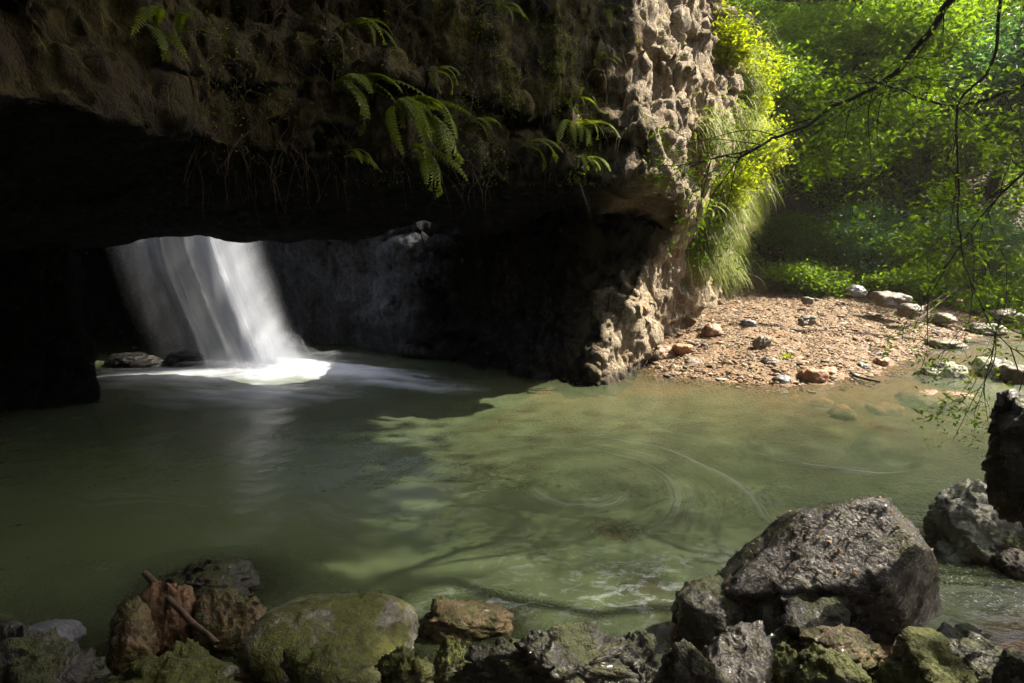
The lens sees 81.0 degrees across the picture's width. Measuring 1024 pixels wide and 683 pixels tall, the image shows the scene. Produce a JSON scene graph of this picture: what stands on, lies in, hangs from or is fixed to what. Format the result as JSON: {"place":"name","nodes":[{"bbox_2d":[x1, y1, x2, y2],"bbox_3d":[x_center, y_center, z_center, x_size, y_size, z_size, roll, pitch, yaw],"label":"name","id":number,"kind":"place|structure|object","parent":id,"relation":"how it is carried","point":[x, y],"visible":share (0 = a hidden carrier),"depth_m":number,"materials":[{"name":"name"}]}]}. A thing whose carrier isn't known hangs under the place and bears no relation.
{"place":"outdoors","nodes":[
{"label":"outdoors","id":0,"kind":"place"},
{"bbox_2d":[0,0,776,410],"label":"cliff","id":1,"kind":"structure","parent":0,"point":[102,122],"depth_m":8.72,"materials":[{"name":"stone"}]},
{"bbox_2d":[129,5,170,62],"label":"fern","id":2,"kind":"object","parent":1,"relation":"attached to","point":[156,13],"visible":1,"depth_m":5.34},
{"bbox_2d":[165,12,215,62],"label":"fern","id":3,"kind":"object","parent":1,"relation":"attached to","point":[183,17],"visible":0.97,"depth_m":5.51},
{"bbox_2d":[166,235,268,358],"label":"waterfall","id":4,"kind":"structure","parent":1,"relation":"attached to","point":[198,262],"depth_m":11.23,"materials":[{"name":"liquid"}]},
{"bbox_2d":[344,148,381,172],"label":"fern","id":5,"kind":"object","parent":1,"relation":"attached to","point":[370,159],"visible":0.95,"depth_m":7.04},
{"bbox_2d":[340,17,396,47],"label":"fern","id":6,"kind":"object","parent":1,"relation":"attached to","point":[359,21],"visible":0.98,"depth_m":7.12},
{"bbox_2d":[331,72,433,135],"bbox_3d":[-1.574,-2.777,7.101,0.958,0.740,0.960,10,14,43],"label":"fern","id":7,"kind":"object","parent":1,"relation":"attached to","point":[365,80],"visible":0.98,"depth_m":7.01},
{"bbox_2d":[184,0,661,222],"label":"rootlets","id":8,"kind":"object","parent":1,"relation":"attached to","point":[325,99],"visible":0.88,"depth_m":7.17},
{"bbox_2d":[384,95,471,169],"bbox_3d":[-1.015,-2.500,7.156,0.875,0.890,1.231,2,10,10],"label":"fern","id":9,"kind":"object","parent":1,"relation":"attached to","point":[415,108],"visible":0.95,"depth_m":7.00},
{"bbox_2d":[409,143,468,197],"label":"fern","id":10,"kind":"object","parent":1,"relation":"attached to","point":[432,162],"visible":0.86,"depth_m":7.23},
{"bbox_2d":[428,65,460,94],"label":"fern","id":11,"kind":"object","parent":1,"relation":"attached to","point":[435,78],"visible":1,"depth_m":7.17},
{"bbox_2d":[198,0,721,186],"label":"cliff moss","id":12,"kind":"object","parent":1,"relation":"attached to","point":[454,27],"visible":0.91,"depth_m":7.88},
{"bbox_2d":[470,117,501,136],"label":"fern","id":13,"kind":"object","parent":1,"relation":"attached to","point":[484,119],"visible":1,"depth_m":7.84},
{"bbox_2d":[473,0,528,23],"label":"fern","id":14,"kind":"object","parent":1,"relation":"attached to","point":[511,9],"visible":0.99,"depth_m":7.79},
{"bbox_2d":[521,138,563,171],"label":"fern","id":15,"kind":"object","parent":1,"relation":"attached to","point":[554,155],"visible":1,"depth_m":8.17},
{"bbox_2d":[556,119,619,148],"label":"fern","id":16,"kind":"object","parent":1,"relation":"attached to","point":[579,126],"visible":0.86,"depth_m":8.37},
{"bbox_2d":[569,155,610,174],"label":"fern","id":17,"kind":"object","parent":1,"relation":"attached to","point":[596,161],"visible":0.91,"depth_m":8.38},
{"bbox_2d":[599,5,624,28],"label":"fern","id":18,"kind":"object","parent":1,"relation":"attached to","point":[611,10],"visible":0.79,"depth_m":8.61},
{"bbox_2d":[684,190,747,297],"bbox_3d":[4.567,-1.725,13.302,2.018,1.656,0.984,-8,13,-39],"label":"hanging grass","id":19,"kind":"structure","parent":1,"relation":"hanging from","point":[692,249],"depth_m":13.25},
{"bbox_2d":[692,91,753,179],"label":"hanging grass","id":20,"kind":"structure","parent":1,"relation":"attached to","point":[715,129],"depth_m":10.59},
{"bbox_2d":[706,185,762,264],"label":"hanging grass","id":21,"kind":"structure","parent":1,"relation":"attached to","point":[731,217],"depth_m":12.96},
{"bbox_2d":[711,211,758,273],"bbox_3d":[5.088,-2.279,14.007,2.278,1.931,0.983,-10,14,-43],"label":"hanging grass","id":22,"kind":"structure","parent":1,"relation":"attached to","point":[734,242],"depth_m":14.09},
{"bbox_2d":[711,251,762,302],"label":"hanging grass","id":23,"kind":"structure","parent":1,"relation":"attached to","point":[731,270],"depth_m":16.47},
{"bbox_2d":[710,0,770,70],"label":"creeper","id":24,"kind":"object","parent":1,"relation":"attached to","point":[730,41],"visible":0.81,"depth_m":12.20,"materials":[{"name":"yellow plant"}]},
{"bbox_2d":[709,154,771,221],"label":"creeper","id":25,"kind":"object","parent":1,"relation":"attached to","point":[737,189],"visible":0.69,"depth_m":12.85,"materials":[{"name":"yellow plant"}]},
{"bbox_2d":[715,1,782,78],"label":"shrub","id":26,"kind":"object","parent":1,"relation":"attached to","point":[759,38],"depth_m":12.51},
{"bbox_2d":[734,167,769,240],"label":"hanging grass","id":27,"kind":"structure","parent":1,"relation":"attached to","point":[750,211],"depth_m":14.11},
{"bbox_2d":[727,89,779,160],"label":"hanging grass","id":28,"kind":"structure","parent":1,"relation":"attached to","point":[752,123],"depth_m":13.35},
{"bbox_2d":[739,57,779,121],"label":"hanging grass","id":29,"kind":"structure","parent":1,"relation":"attached to","point":[752,85],"depth_m":15.23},
{"bbox_2d":[735,132,787,222],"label":"hanging grass","id":30,"kind":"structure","parent":1,"relation":"attached to","point":[761,184],"depth_m":14.31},
{"bbox_2d":[738,82,792,138],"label":"creeper","id":31,"kind":"object","parent":1,"relation":"attached to","point":[763,100],"visible":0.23,"depth_m":15.42,"materials":[{"name":"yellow plant"}]},
{"bbox_2d":[739,111,795,174],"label":"shrub","id":32,"kind":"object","parent":1,"relation":"attached to","point":[767,138],"depth_m":14.52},
{"bbox_2d":[739,36,796,120],"bbox_3d":[6.428,-6.572,15.892,2.086,2.498,2.392,6,12,30],"label":"creeper","id":33,"kind":"object","parent":1,"relation":"attached to","point":[768,69],"visible":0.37,"depth_m":15.28,"materials":[{"name":"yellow plant"}]},
{"bbox_2d":[734,115,802,198],"bbox_3d":[5.896,-4.454,14.377,1.727,2.008,1.740,-6,12,-29],"label":"creeper","id":34,"kind":"object","parent":1,"relation":"attached to","point":[770,150],"visible":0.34,"depth_m":14.26,"materials":[{"name":"yellow plant"}]},
{"bbox_2d":[752,172,796,228],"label":"hanging grass","id":35,"kind":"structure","parent":1,"relation":"attached to","point":[767,201],"depth_m":18.41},
{"bbox_2d":[0,329,1023,637],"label":"pool water","id":36,"kind":"structure","parent":0,"point":[418,485],"depth_m":6.33,"materials":[{"name":"liquid"}]},
{"bbox_2d":[101,352,163,368],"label":"boulder","id":37,"kind":"object","parent":36,"relation":"in","point":[128,360],"visible":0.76,"depth_m":11.73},
{"bbox_2d":[159,349,224,367],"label":"boulder","id":38,"kind":"object","parent":36,"relation":"in","point":[188,358],"visible":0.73,"depth_m":11.68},
{"bbox_2d":[158,555,269,600],"bbox_3d":[-2.285,1.820,4.452,0.927,0.322,0.630,0,10,0],"label":"boulder","id":39,"kind":"object","parent":36,"relation":"in","point":[240,575],"visible":0.6,"depth_m":4.43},
{"bbox_2d":[190,587,266,659],"bbox_3d":[-1.811,1.828,3.870,0.436,0.485,0.337,0,10,0],"label":"boulder","id":40,"kind":"object","parent":36,"relation":"in","point":[227,617],"visible":0.78,"depth_m":3.78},
{"bbox_2d":[423,595,513,648],"bbox_3d":[-0.288,1.883,4.012,0.609,0.280,0.347,0,10,0],"label":"boulder","id":41,"kind":"object","parent":36,"relation":"in","point":[469,623],"visible":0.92,"depth_m":3.92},
{"bbox_2d":[773,375,790,383],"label":"stone","id":42,"kind":"object","parent":36,"relation":"in","point":[783,379],"visible":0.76,"depth_m":10.42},
{"bbox_2d":[970,356,1012,385],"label":"stone","id":43,"kind":"object","parent":36,"relation":"in","point":[996,381],"visible":0.56,"depth_m":10.90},
{"bbox_2d":[995,547,1023,582],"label":"boulder","id":44,"kind":"object","parent":36,"relation":"in","point":[1009,562],"visible":1,"depth_m":4.63,"materials":[{"name":"grey stone"}]},
{"bbox_2d":[999,364,1023,387],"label":"stone","id":45,"kind":"object","parent":36,"relation":"in","point":[1012,373],"visible":0.78,"depth_m":10.55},
{"bbox_2d":[20,0,1023,682],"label":"ground","id":46,"kind":"structure","parent":0,"point":[994,610],"depth_m":10.59,"materials":[{"name":"soil"}]},
{"bbox_2d":[28,619,86,642],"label":"boulder","id":47,"kind":"object","parent":46,"relation":"on","point":[72,630],"visible":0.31,"depth_m":3.49,"materials":[{"name":"grey stone"}]},
{"bbox_2d":[0,613,115,682],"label":"boulder","id":48,"kind":"object","parent":46,"relation":"on","point":[28,654],"visible":0.99,"depth_m":2.79,"materials":[{"name":"stone"}]},
{"bbox_2d":[106,596,159,675],"bbox_3d":[-2.215,1.730,3.494,0.286,0.432,0.261,0,10,0],"label":"boulder","id":49,"kind":"object","parent":46,"relation":"on","point":[133,634],"visible":0.84,"depth_m":3.42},
{"bbox_2d":[139,581,195,656],"bbox_3d":[-2.184,1.810,3.827,0.340,0.616,0.242,0,10,0],"label":"boulder","id":50,"kind":"object","parent":46,"relation":"on","point":[171,625],"visible":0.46,"depth_m":3.75,"materials":[{"name":"brown stone"}]},
{"bbox_2d":[141,570,219,646],"bbox_3d":[-2.055,1.612,3.669,1.283,0.158,0.046,10,14,43],"label":"stick","id":51,"kind":"object","parent":50,"relation":"on","point":[150,578],"visible":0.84,"depth_m":3.52,"materials":[{"name":"brown wood"}]},
{"bbox_2d":[104,651,241,682],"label":"boulder","id":52,"kind":"object","parent":46,"relation":"on","point":[168,667],"visible":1,"depth_m":2.87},
{"bbox_2d":[168,637,214,657],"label":"boulder","id":53,"kind":"object","parent":46,"relation":"on","point":[189,647],"visible":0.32,"depth_m":3.10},
{"bbox_2d":[237,591,419,682],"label":"boulder","id":54,"kind":"object","parent":46,"relation":"on","point":[374,627],"visible":0.83,"depth_m":3.34,"materials":[{"name":"stone"}]},
{"bbox_2d":[280,642,381,682],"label":"boulder","id":55,"kind":"object","parent":46,"relation":"on","point":[337,663],"visible":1,"depth_m":2.65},
{"bbox_2d":[374,645,434,682],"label":"boulder","id":56,"kind":"object","parent":46,"relation":"on","point":[402,664],"visible":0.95,"depth_m":2.91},
{"bbox_2d":[431,636,471,682],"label":"boulder","id":57,"kind":"object","parent":46,"relation":"on","point":[449,657],"visible":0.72,"depth_m":3.08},
{"bbox_2d":[441,620,639,682],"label":"boulder","id":58,"kind":"object","parent":46,"relation":"on","point":[579,652],"visible":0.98,"depth_m":2.77,"materials":[{"name":"stone"}]},
{"bbox_2d":[614,630,658,682],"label":"boulder","id":59,"kind":"object","parent":46,"relation":"on","point":[640,659],"visible":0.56,"depth_m":2.98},
{"bbox_2d":[641,584,674,644],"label":"sunken rock","id":60,"kind":"object","parent":46,"relation":"on","point":[660,625],"visible":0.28,"depth_m":4.49,"materials":[{"name":"grey stone"}]},
{"bbox_2d":[658,344,677,359],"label":"stone","id":61,"kind":"object","parent":46,"relation":"on","point":[667,351],"visible":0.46,"depth_m":12.17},
{"bbox_2d":[673,343,692,353],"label":"stone","id":62,"kind":"object","parent":46,"relation":"on","point":[680,348],"visible":0.92,"depth_m":12.11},
{"bbox_2d":[651,638,717,682],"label":"boulder","id":63,"kind":"object","parent":46,"relation":"on","point":[683,660],"visible":1,"depth_m":2.78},
{"bbox_2d":[701,323,722,337],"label":"stone","id":64,"kind":"object","parent":46,"relation":"on","point":[710,330],"visible":0.91,"depth_m":13.10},
{"bbox_2d":[702,620,773,682],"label":"boulder","id":65,"kind":"object","parent":46,"relation":"on","point":[741,652],"visible":0.85,"depth_m":2.85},
{"bbox_2d":[752,335,770,349],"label":"stone","id":66,"kind":"object","parent":46,"relation":"on","point":[760,342],"visible":0.9,"depth_m":11.91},
{"bbox_2d":[746,208,822,260],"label":"shrub","id":67,"kind":"object","parent":46,"relation":"on","point":[786,226],"visible":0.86,"depth_m":19.34,"materials":[{"name":"green plant"}]},
{"bbox_2d":[772,642,799,682],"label":"boulder","id":68,"kind":"object","parent":46,"relation":"on","point":[786,661],"visible":0.59,"depth_m":2.82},
{"bbox_2d":[743,594,850,653],"bbox_3d":[1.789,1.824,3.794,0.732,0.592,0.584,0,10,0],"label":"boulder","id":69,"kind":"object","parent":46,"relation":"on","point":[784,618],"visible":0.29,"depth_m":3.62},
{"bbox_2d":[739,0,870,76],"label":"tree","id":70,"kind":"object","parent":46,"relation":"on","point":[765,9],"visible":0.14,"depth_m":25.14,"materials":[{"name":"green plant"}]},
{"bbox_2d":[785,394,834,407],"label":"sunken rock","id":71,"kind":"object","parent":46,"relation":"on","point":[819,401],"visible":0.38,"depth_m":9.66,"materials":[{"name":"brown stone"}]},
{"bbox_2d":[755,258,868,298],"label":"shrub","id":72,"kind":"object","parent":46,"relation":"on","point":[804,276],"visible":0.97,"depth_m":18.45,"materials":[{"name":"green plant"}]},
{"bbox_2d":[797,367,828,382],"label":"stone","id":73,"kind":"object","parent":46,"relation":"on","point":[813,375],"visible":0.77,"depth_m":10.48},
{"bbox_2d":[642,281,1001,394],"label":"gravel","id":74,"kind":"structure","parent":46,"relation":"on","point":[825,362],"depth_m":13.04,"materials":[{"name":"gravel"}]},
{"bbox_2d":[797,315,816,326],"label":"stone","id":75,"kind":"object","parent":74,"relation":"on","point":[805,320],"visible":1,"depth_m":13.61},
{"bbox_2d":[868,291,912,307],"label":"stone","id":76,"kind":"object","parent":74,"relation":"on","point":[886,299],"visible":0.94,"depth_m":15.62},
{"bbox_2d":[714,495,941,643],"bbox_3d":[2.096,1.633,3.959,1.533,1.297,0.658,0,10,0],"label":"boulder","id":77,"kind":"object","parent":46,"relation":"on","point":[881,609],"visible":0.69,"depth_m":3.77,"materials":[{"name":"stone"}]},
{"bbox_2d":[717,495,932,588],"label":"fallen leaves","id":78,"kind":"object","parent":77,"relation":"on","point":[829,540],"visible":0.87,"depth_m":3.79,"materials":[{"name":"brown plant"}]},
{"bbox_2d":[774,215,881,266],"bbox_3d":[10.297,-3.011,19.474,3.242,2.127,2.734,6,12,30],"label":"shrub","id":79,"kind":"object","parent":46,"relation":"on","point":[828,236],"visible":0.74,"depth_m":19.12,"materials":[{"name":"green plant"}]},
{"bbox_2d":[640,0,1023,478],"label":"overhanging tree","id":80,"kind":"object","parent":46,"relation":"on","point":[927,35],"visible":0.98,"depth_m":5.47,"materials":[{"name":"green plant"}]},
{"bbox_2d":[793,642,871,682],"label":"boulder","id":81,"kind":"object","parent":46,"relation":"on","point":[820,663],"visible":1,"depth_m":2.69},
{"bbox_2d":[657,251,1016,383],"bbox_3d":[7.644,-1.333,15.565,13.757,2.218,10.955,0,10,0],"label":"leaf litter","id":82,"kind":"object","parent":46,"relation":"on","point":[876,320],"visible":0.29,"depth_m":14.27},
{"bbox_2d":[748,0,935,220],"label":"tree","id":83,"kind":"object","parent":46,"relation":"on","point":[797,82],"visible":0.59,"depth_m":19.18,"materials":[{"name":"green plant"}]},
{"bbox_2d":[826,404,857,420],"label":"sunken rock","id":84,"kind":"object","parent":46,"relation":"on","point":[842,411],"visible":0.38,"depth_m":9.14,"materials":[{"name":"stone"}]},
{"bbox_2d":[798,623,887,681],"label":"boulder","id":85,"kind":"object","parent":46,"relation":"on","point":[855,645],"visible":0.65,"depth_m":3.19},
{"bbox_2d":[847,285,867,296],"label":"stone","id":86,"kind":"object","parent":46,"relation":"on","point":[856,290],"visible":1,"depth_m":17.21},
{"bbox_2d":[725,0,993,192],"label":"tree","id":87,"kind":"object","parent":46,"relation":"on","point":[863,40],"visible":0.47,"depth_m":18.81,"materials":[{"name":"green plant"}]},
{"bbox_2d":[810,0,922,85],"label":"tree","id":88,"kind":"object","parent":46,"relation":"on","point":[851,67],"visible":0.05,"depth_m":24.10,"materials":[{"name":"green plant"}]},
{"bbox_2d":[729,0,1023,279],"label":"undergrowth","id":89,"kind":"object","parent":46,"relation":"on","point":[899,197],"visible":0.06,"depth_m":21.49,"materials":[{"name":"green plant"}]},
{"bbox_2d":[802,197,953,283],"bbox_3d":[11.819,-3.138,19.466,4.928,3.080,3.117,3,11,15],"label":"shrub","id":90,"kind":"object","parent":46,"relation":"on","point":[866,236],"visible":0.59,"depth_m":19.17,"materials":[{"name":"green plant"}]},
{"bbox_2d":[872,357,890,366],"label":"stone","id":91,"kind":"object","parent":46,"relation":"on","point":[886,361],"visible":0.79,"depth_m":11.75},
{"bbox_2d":[865,402,904,416],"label":"sunken rock","id":92,"kind":"object","parent":46,"relation":"on","point":[885,409],"visible":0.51,"depth_m":9.40,"materials":[{"name":"stone"}]},
{"bbox_2d":[872,427,907,434],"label":"sunken rock","id":93,"kind":"object","parent":46,"relation":"on","point":[895,431],"visible":0.05,"depth_m":8.13,"materials":[{"name":"brown stone"}]},
{"bbox_2d":[852,263,945,305],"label":"shrub","id":94,"kind":"object","parent":46,"relation":"on","point":[882,280],"visible":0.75,"depth_m":18.17,"materials":[{"name":"green plant"}]},
{"bbox_2d":[893,303,923,317],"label":"stone","id":95,"kind":"object","parent":46,"relation":"on","point":[907,310],"visible":0.91,"depth_m":15.02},
{"bbox_2d":[858,219,996,294],"bbox_3d":[13.049,-2.622,19.409,3.937,2.822,3.671,0,10,0],"label":"shrub","id":96,"kind":"object","parent":46,"relation":"on","point":[912,247],"visible":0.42,"depth_m":18.87,"materials":[{"name":"green plant"}]},
{"bbox_2d":[840,0,1018,216],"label":"tree","id":97,"kind":"object","parent":46,"relation":"on","point":[926,165],"visible":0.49,"depth_m":19.36,"materials":[{"name":"green plant"}]},
{"bbox_2d":[876,626,982,682],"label":"boulder","id":98,"kind":"object","parent":46,"relation":"on","point":[922,655],"visible":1,"depth_m":2.92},
{"bbox_2d":[894,389,980,414],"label":"sunken rock","id":99,"kind":"object","parent":46,"relation":"on","point":[908,398],"visible":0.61,"depth_m":9.70,"materials":[{"name":"brown stone"}]},
{"bbox_2d":[913,361,969,383],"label":"stone","id":100,"kind":"object","parent":46,"relation":"on","point":[955,376],"visible":0.75,"depth_m":10.95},
{"bbox_2d":[928,312,957,324],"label":"stone","id":101,"kind":"object","parent":46,"relation":"on","point":[937,319],"visible":0.94,"depth_m":15.67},
{"bbox_2d":[864,3,1023,195],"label":"tree","id":102,"kind":"object","parent":46,"relation":"on","point":[981,54],"visible":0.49,"depth_m":19.81,"materials":[{"name":"green plant"}]},
{"bbox_2d":[924,339,968,351],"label":"stone","id":103,"kind":"object","parent":46,"relation":"on","point":[945,342],"visible":0.69,"depth_m":13.61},
{"bbox_2d":[895,246,998,307],"bbox_3d":[13.425,-1.929,18.915,3.250,2.161,2.820,0,10,0],"label":"shrub","id":104,"kind":"object","parent":46,"relation":"on","point":[946,278],"visible":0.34,"depth_m":18.46,"materials":[{"name":"green plant"}]},
{"bbox_2d":[936,622,1003,682],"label":"boulder","id":105,"kind":"object","parent":46,"relation":"on","point":[972,647],"visible":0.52,"depth_m":3.09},
{"bbox_2d":[948,294,993,314],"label":"weed","id":106,"kind":"object","parent":46,"relation":"on","point":[968,306],"visible":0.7,"depth_m":17.77,"materials":[{"name":"green plant"}]},
{"bbox_2d":[921,195,1023,290],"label":"shrub","id":107,"kind":"object","parent":46,"relation":"on","point":[1012,236],"visible":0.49,"depth_m":18.51,"materials":[{"name":"green plant"}]},
{"bbox_2d":[922,478,1023,582],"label":"boulder","id":108,"kind":"object","parent":46,"relation":"on","point":[965,527],"visible":0.73,"depth_m":4.82,"materials":[{"name":"stone"}]},
{"bbox_2d":[937,0,1023,182],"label":"tree","id":109,"kind":"object","parent":46,"relation":"on","point":[1013,127],"visible":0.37,"depth_m":20.28,"materials":[{"name":"green plant"}]},
{"bbox_2d":[969,323,1010,336],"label":"stone","id":110,"kind":"object","parent":46,"relation":"on","point":[979,329],"visible":0.68,"depth_m":15.34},
{"bbox_2d":[960,245,1023,328],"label":"shrub","id":111,"kind":"object","parent":46,"relation":"on","point":[1016,286],"visible":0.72,"depth_m":17.74,"materials":[{"name":"green plant"}]},
{"bbox_2d":[972,0,1023,38],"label":"tree","id":112,"kind":"object","parent":46,"relation":"on","point":[1012,2],"visible":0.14,"depth_m":24.48,"materials":[{"name":"green plant"}]},
{"bbox_2d":[981,389,1023,527],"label":"boulder","id":113,"kind":"object","parent":46,"relation":"on","point":[1002,464],"visible":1,"depth_m":3.48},
{"bbox_2d":[988,308,1023,323],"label":"stone","id":114,"kind":"object","parent":46,"relation":"on","point":[994,314],"visible":0.57,"depth_m":16.44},
{"bbox_2d":[991,647,1023,682],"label":"boulder","id":115,"kind":"object","parent":46,"relation":"on","point":[1008,667],"visible":1,"depth_m":2.74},
{"bbox_2d":[671,575,744,651],"bbox_3d":[1.296,1.790,3.927,0.488,0.468,0.373,0,10,0],"label":"boulder","id":116,"kind":"object","parent":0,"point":[705,611],"visible":0.79,"depth_m":3.80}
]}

